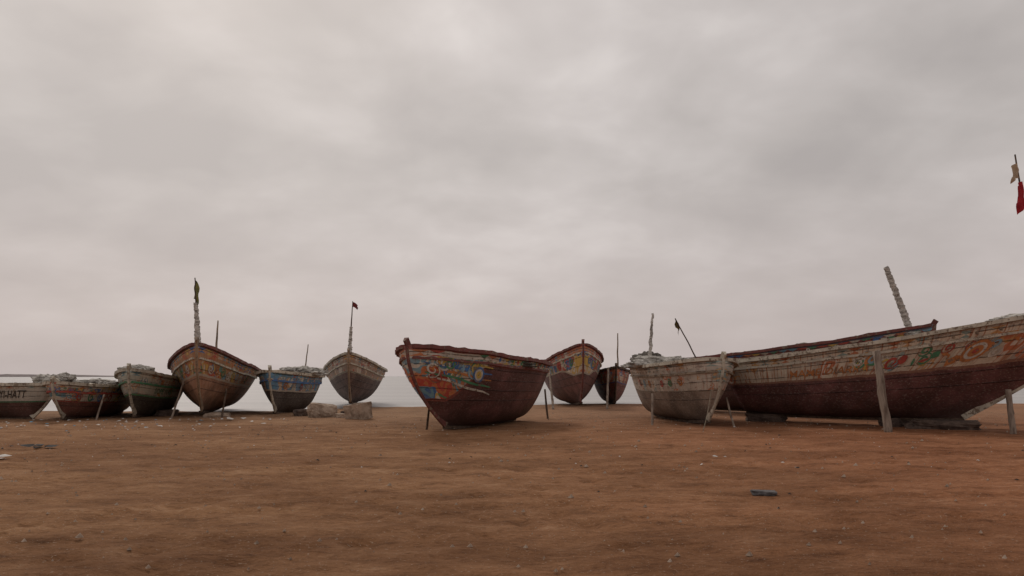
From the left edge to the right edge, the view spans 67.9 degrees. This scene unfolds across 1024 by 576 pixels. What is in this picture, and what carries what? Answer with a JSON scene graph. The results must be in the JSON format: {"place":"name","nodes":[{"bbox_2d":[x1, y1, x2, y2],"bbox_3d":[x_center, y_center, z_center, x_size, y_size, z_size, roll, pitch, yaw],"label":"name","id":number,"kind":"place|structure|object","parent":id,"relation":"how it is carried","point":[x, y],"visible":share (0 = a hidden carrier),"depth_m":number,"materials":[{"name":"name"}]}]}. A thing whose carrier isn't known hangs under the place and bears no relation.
{"place":"outdoors","nodes":[
{"label":"outdoors","id":0,"kind":"place"},
{"bbox_2d":[0,374,113,376],"bbox_3d":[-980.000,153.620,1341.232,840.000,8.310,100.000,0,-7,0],"label":"distant shore","id":1,"kind":"structure","parent":0,"point":[17,375],"depth_m":1291.47,"materials":[{"name":"grey"}]},
{"bbox_2d":[0,403,1023,575],"bbox_3d":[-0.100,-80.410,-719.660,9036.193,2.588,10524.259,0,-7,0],"label":"ground","id":2,"kind":"structure","parent":0,"point":[308,494],"depth_m":10.15,"materials":[{"name":"brown sand"}]},
{"bbox_2d":[0,372,76,418],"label":"fishing boat","id":3,"kind":"object","parent":2,"relation":"on","point":[32,400],"visible":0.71,"depth_m":28.07,"materials":[{"name":"paint"}]},
{"bbox_2d":[42,376,128,419],"bbox_3d":[-16.615,4.329,30.104,2.398,1.679,7.146,1,-7,-7],"label":"fishing boat","id":4,"kind":"object","parent":2,"relation":"on","point":[76,399],"visible":0.85,"depth_m":28.31,"materials":[{"name":"paint"}]},
{"bbox_2d":[95,394,104,419],"bbox_3d":[-15.149,4.441,27.924,0.077,1.041,0.761,1,-7,-8],"label":"wooden prop","id":5,"kind":"object","parent":2,"relation":"on","point":[97,415],"visible":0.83,"depth_m":27.93,"materials":[{"name":"brown wood"}]},
{"bbox_2d":[114,363,182,417],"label":"fishing boat","id":6,"kind":"object","parent":2,"relation":"on","point":[148,391],"visible":0.88,"depth_m":29.39,"materials":[{"name":"paint"}]},
{"bbox_2d":[154,409,178,415],"bbox_3d":[-13.907,5.082,30.597,0.969,0.393,0.636,7,-9,-45],"label":"stone block","id":7,"kind":"object","parent":2,"relation":"on","point":[168,412],"depth_m":30.37,"materials":[{"name":"stone"}]},
{"bbox_2d":[171,381,184,417],"bbox_3d":[-12.874,4.341,29.245,0.093,1.529,0.629,-3,-7,25],"label":"wooden prop","id":8,"kind":"object","parent":2,"relation":"on","point":[177,400],"visible":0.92,"depth_m":29.24,"materials":[{"name":"brown wood"}]},
{"bbox_2d":[167,278,260,412],"bbox_3d":[-13.448,2.921,34.569,3.859,5.263,14.146,2,-7,-15],"label":"fishing boat","id":9,"kind":"object","parent":2,"relation":"on","point":[207,374],"visible":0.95,"depth_m":29.68,"materials":[{"name":"paint"}]},
{"bbox_2d":[203,412,230,417],"bbox_3d":[-11.605,5.041,29.897,1.070,0.323,0.897,1,-7,-5],"label":"stone block","id":10,"kind":"object","parent":2,"relation":"on","point":[211,414],"depth_m":29.55,"materials":[{"name":"beige stone"}]},
{"bbox_2d":[221,388,226,416],"bbox_3d":[-11.251,4.540,29.672,0.088,1.230,0.672,1,-7,-9],"label":"wooden prop","id":11,"kind":"object","parent":2,"relation":"on","point":[222,412],"visible":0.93,"depth_m":29.68,"materials":[{"name":"brown wood"}]},
{"bbox_2d":[256,344,327,413],"bbox_3d":[-9.899,4.152,34.891,3.143,3.131,8.146,0,-7,-4],"label":"fishing boat","id":12,"kind":"object","parent":2,"relation":"on","point":[288,389],"visible":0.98,"depth_m":32.73,"materials":[{"name":"paint"}]},
{"bbox_2d":[293,409,307,415],"bbox_3d":[-8.582,5.125,31.009,0.490,0.390,0.737,-7,-9,45],"label":"stone block","id":13,"kind":"object","parent":2,"relation":"on","point":[299,412],"depth_m":30.80,"materials":[{"name":"grey stone"}]},
{"bbox_2d":[307,402,337,417],"bbox_3d":[-7.455,4.861,29.838,1.198,0.680,0.862,10,-9,-14],"label":"stone block","id":14,"kind":"object","parent":2,"relation":"on","point":[320,410],"depth_m":29.51,"materials":[{"name":"beige stone"}]},
{"bbox_2d":[335,413,344,417],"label":"stone block","id":15,"kind":"object","parent":2,"relation":"on","point":[339,415],"depth_m":29.09,"materials":[{"name":"beige stone"}]},
{"bbox_2d":[323,301,387,403],"bbox_3d":[-9.177,4.052,44.681,3.706,5.381,14.146,1,-7,-8],"label":"fishing boat","id":16,"kind":"object","parent":2,"relation":"on","point":[353,377],"visible":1,"depth_m":39.78,"materials":[{"name":"paint"}]},
{"bbox_2d":[343,401,372,419],"bbox_3d":[-5.749,4.634,28.457,0.886,0.628,0.640,-11,-4,27],"label":"stone block","id":17,"kind":"object","parent":2,"relation":"on","point":[362,411],"visible":0.93,"depth_m":28.21,"materials":[{"name":"stone"}]},
{"bbox_2d":[426,409,429,429],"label":"wooden prop","id":18,"kind":"object","parent":2,"relation":"on","point":[427,421],"visible":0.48,"depth_m":23.01,"materials":[{"name":"brown wood"}]},
{"bbox_2d":[395,337,552,428],"bbox_3d":[-1.203,3.121,24.472,3.736,2.719,7.946,-6,-9,24],"label":"fishing boat","id":19,"kind":"object","parent":2,"relation":"on","point":[459,388],"visible":1,"depth_m":22.63,"materials":[{"name":"paint"}]},
{"bbox_2d":[0,412,1021,575],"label":"pebbles","id":20,"kind":"object","parent":2,"relation":"on","point":[80,535],"visible":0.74,"depth_m":12.92,"materials":[{"name":"stone"}]},
{"bbox_2d":[0,417,1023,466],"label":"paper litter","id":21,"kind":"object","parent":2,"relation":"on","point":[3,455],"visible":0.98,"depth_m":23.82,"materials":[{"name":"white paper"}]},
{"bbox_2d":[1,417,1023,508],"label":"dark litter","id":22,"kind":"object","parent":2,"relation":"on","point":[30,445],"visible":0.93,"depth_m":16.96,"materials":[{"name":"black"}]},
{"bbox_2d":[544,389,548,418],"bbox_3d":[1.303,4.432,28.730,0.220,1.208,0.091,-6,-9,41],"label":"wooden prop","id":23,"kind":"object","parent":2,"relation":"on","point":[546,407],"visible":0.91,"depth_m":28.71,"materials":[{"name":"brown wood"}]},
{"bbox_2d":[549,371,553,409],"bbox_3d":[1.950,5.104,37.560,0.133,1.980,2.077,0,-7,-3],"label":"wooden prop","id":24,"kind":"object","parent":2,"relation":"on","point":[551,393],"visible":0.91,"depth_m":37.47,"materials":[{"name":"grey wood"}]},
{"bbox_2d":[544,339,603,404],"bbox_3d":[3.385,4.907,43.445,3.686,3.399,12.146,-2,-7,-2],"label":"fishing boat","id":25,"kind":"object","parent":2,"relation":"on","point":[574,370],"visible":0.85,"depth_m":39.45,"materials":[{"name":"paint"}]},
{"bbox_2d":[606,368,608,408],"bbox_3d":[4.804,5.071,38.164,0.129,2.172,1.912,-1,-7,10],"label":"wooden prop","id":26,"kind":"object","parent":2,"relation":"on","point":[607,396],"visible":0.94,"depth_m":38.09,"materials":[{"name":"brown wood"}]},
{"bbox_2d":[594,333,630,403],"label":"fishing boat","id":27,"kind":"object","parent":2,"relation":"on","point":[618,377],"visible":0.87,"depth_m":43.46,"materials":[{"name":"paint"}]},
{"bbox_2d":[651,393,653,424],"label":"wooden prop","id":28,"kind":"object","parent":2,"relation":"on","point":[652,407],"visible":0.91,"depth_m":25.36,"materials":[{"name":"brown wood"}]},
{"bbox_2d":[620,313,738,422],"bbox_3d":[5.886,2.796,27.328,3.400,3.943,7.346,4,-7,-8],"label":"fishing boat","id":29,"kind":"object","parent":2,"relation":"on","point":[679,387],"visible":0.98,"depth_m":25.56,"materials":[{"name":"paint"}]},
{"bbox_2d":[703,377,712,429],"bbox_3d":[6.000,3.432,23.212,0.022,1.697,1.893,-3,-7,25],"label":"prop","id":30,"kind":"object","parent":2,"relation":"on","point":[709,403],"visible":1,"depth_m":23.28,"materials":[{"name":"grey wood"}]},
{"bbox_2d":[725,397,734,425],"bbox_3d":[6.973,4.014,24.246,0.078,1.039,0.754,1,-7,-4],"label":"wooden prop","id":31,"kind":"object","parent":2,"relation":"on","point":[731,417],"visible":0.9,"depth_m":24.26,"materials":[{"name":"brown wood"}]},
{"bbox_2d":[745,413,787,421],"bbox_3d":[9.004,4.627,26.931,1.434,0.414,0.864,-4,-8,30],"label":"stone block","id":32,"kind":"object","parent":2,"relation":"on","point":[755,417],"depth_m":26.62,"materials":[{"name":"grey stone"}]},
{"bbox_2d":[683,266,938,410],"bbox_3d":[11.300,2.408,32.387,3.389,5.720,12.625,6,-9,-44],"label":"fishing boat","id":33,"kind":"object","parent":2,"relation":"on","point":[735,405],"visible":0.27,"depth_m":29.33,"materials":[{"name":"paint"}]},
{"bbox_2d":[729,154,1023,420],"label":"fishing boat","id":34,"kind":"object","parent":2,"relation":"on","point":[964,372],"visible":0.98,"depth_m":23.17,"materials":[{"name":"paint"}]},
{"bbox_2d":[873,351,892,431],"bbox_3d":[10.694,3.035,21.942,0.274,2.453,0.612,0,-7,0],"label":"wooden post","id":35,"kind":"object","parent":2,"relation":"on","point":[883,403],"visible":0.91,"depth_m":21.87,"materials":[{"name":"grey wood"}]},
{"bbox_2d":[877,417,909,426],"bbox_3d":[12.206,4.332,24.255,1.013,0.436,0.691,2,-7,-20],"label":"stone block","id":36,"kind":"object","parent":2,"relation":"on","point":[897,422],"depth_m":23.94,"materials":[{"name":"grey stone"}]},
{"bbox_2d":[904,419,981,429],"bbox_3d":[13.063,4.177,23.067,2.086,0.392,0.841,-4,-8,30],"label":"stone block","id":37,"kind":"object","parent":2,"relation":"on","point":[944,424],"depth_m":22.79,"materials":[{"name":"grey stone"}]},
{"bbox_2d":[1005,389,1016,433],"bbox_3d":[14.036,3.518,21.383,0.194,1.329,0.266,0,-7,0],"label":"wooden post","id":38,"kind":"object","parent":2,"relation":"on","point":[1010,413],"visible":0.94,"depth_m":21.35,"materials":[{"name":"grey wood"}]},
{"bbox_2d":[0,376,1023,410],"bbox_3d":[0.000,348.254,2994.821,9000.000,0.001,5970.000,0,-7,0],"label":"sea","id":39,"kind":"structure","parent":0,"point":[395,391],"depth_m":61.38,"materials":[{"name":"liquid"}]},
{"bbox_2d":[0,0,1023,375],"label":"sky","id":40,"kind":"structure","parent":0,"point":[537,179],"materials":[{"name":"grey"}]},
{"bbox_2d":[750,489,776,495],"bbox_3d":[3.427,2.789,10.350,0.362,0.073,0.229,-2,-7,15],"label":"driftwood slab","id":41,"kind":"object","parent":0,"point":[754,492],"depth_m":10.27,"materials":[{"name":"grey wood"}]}
]}

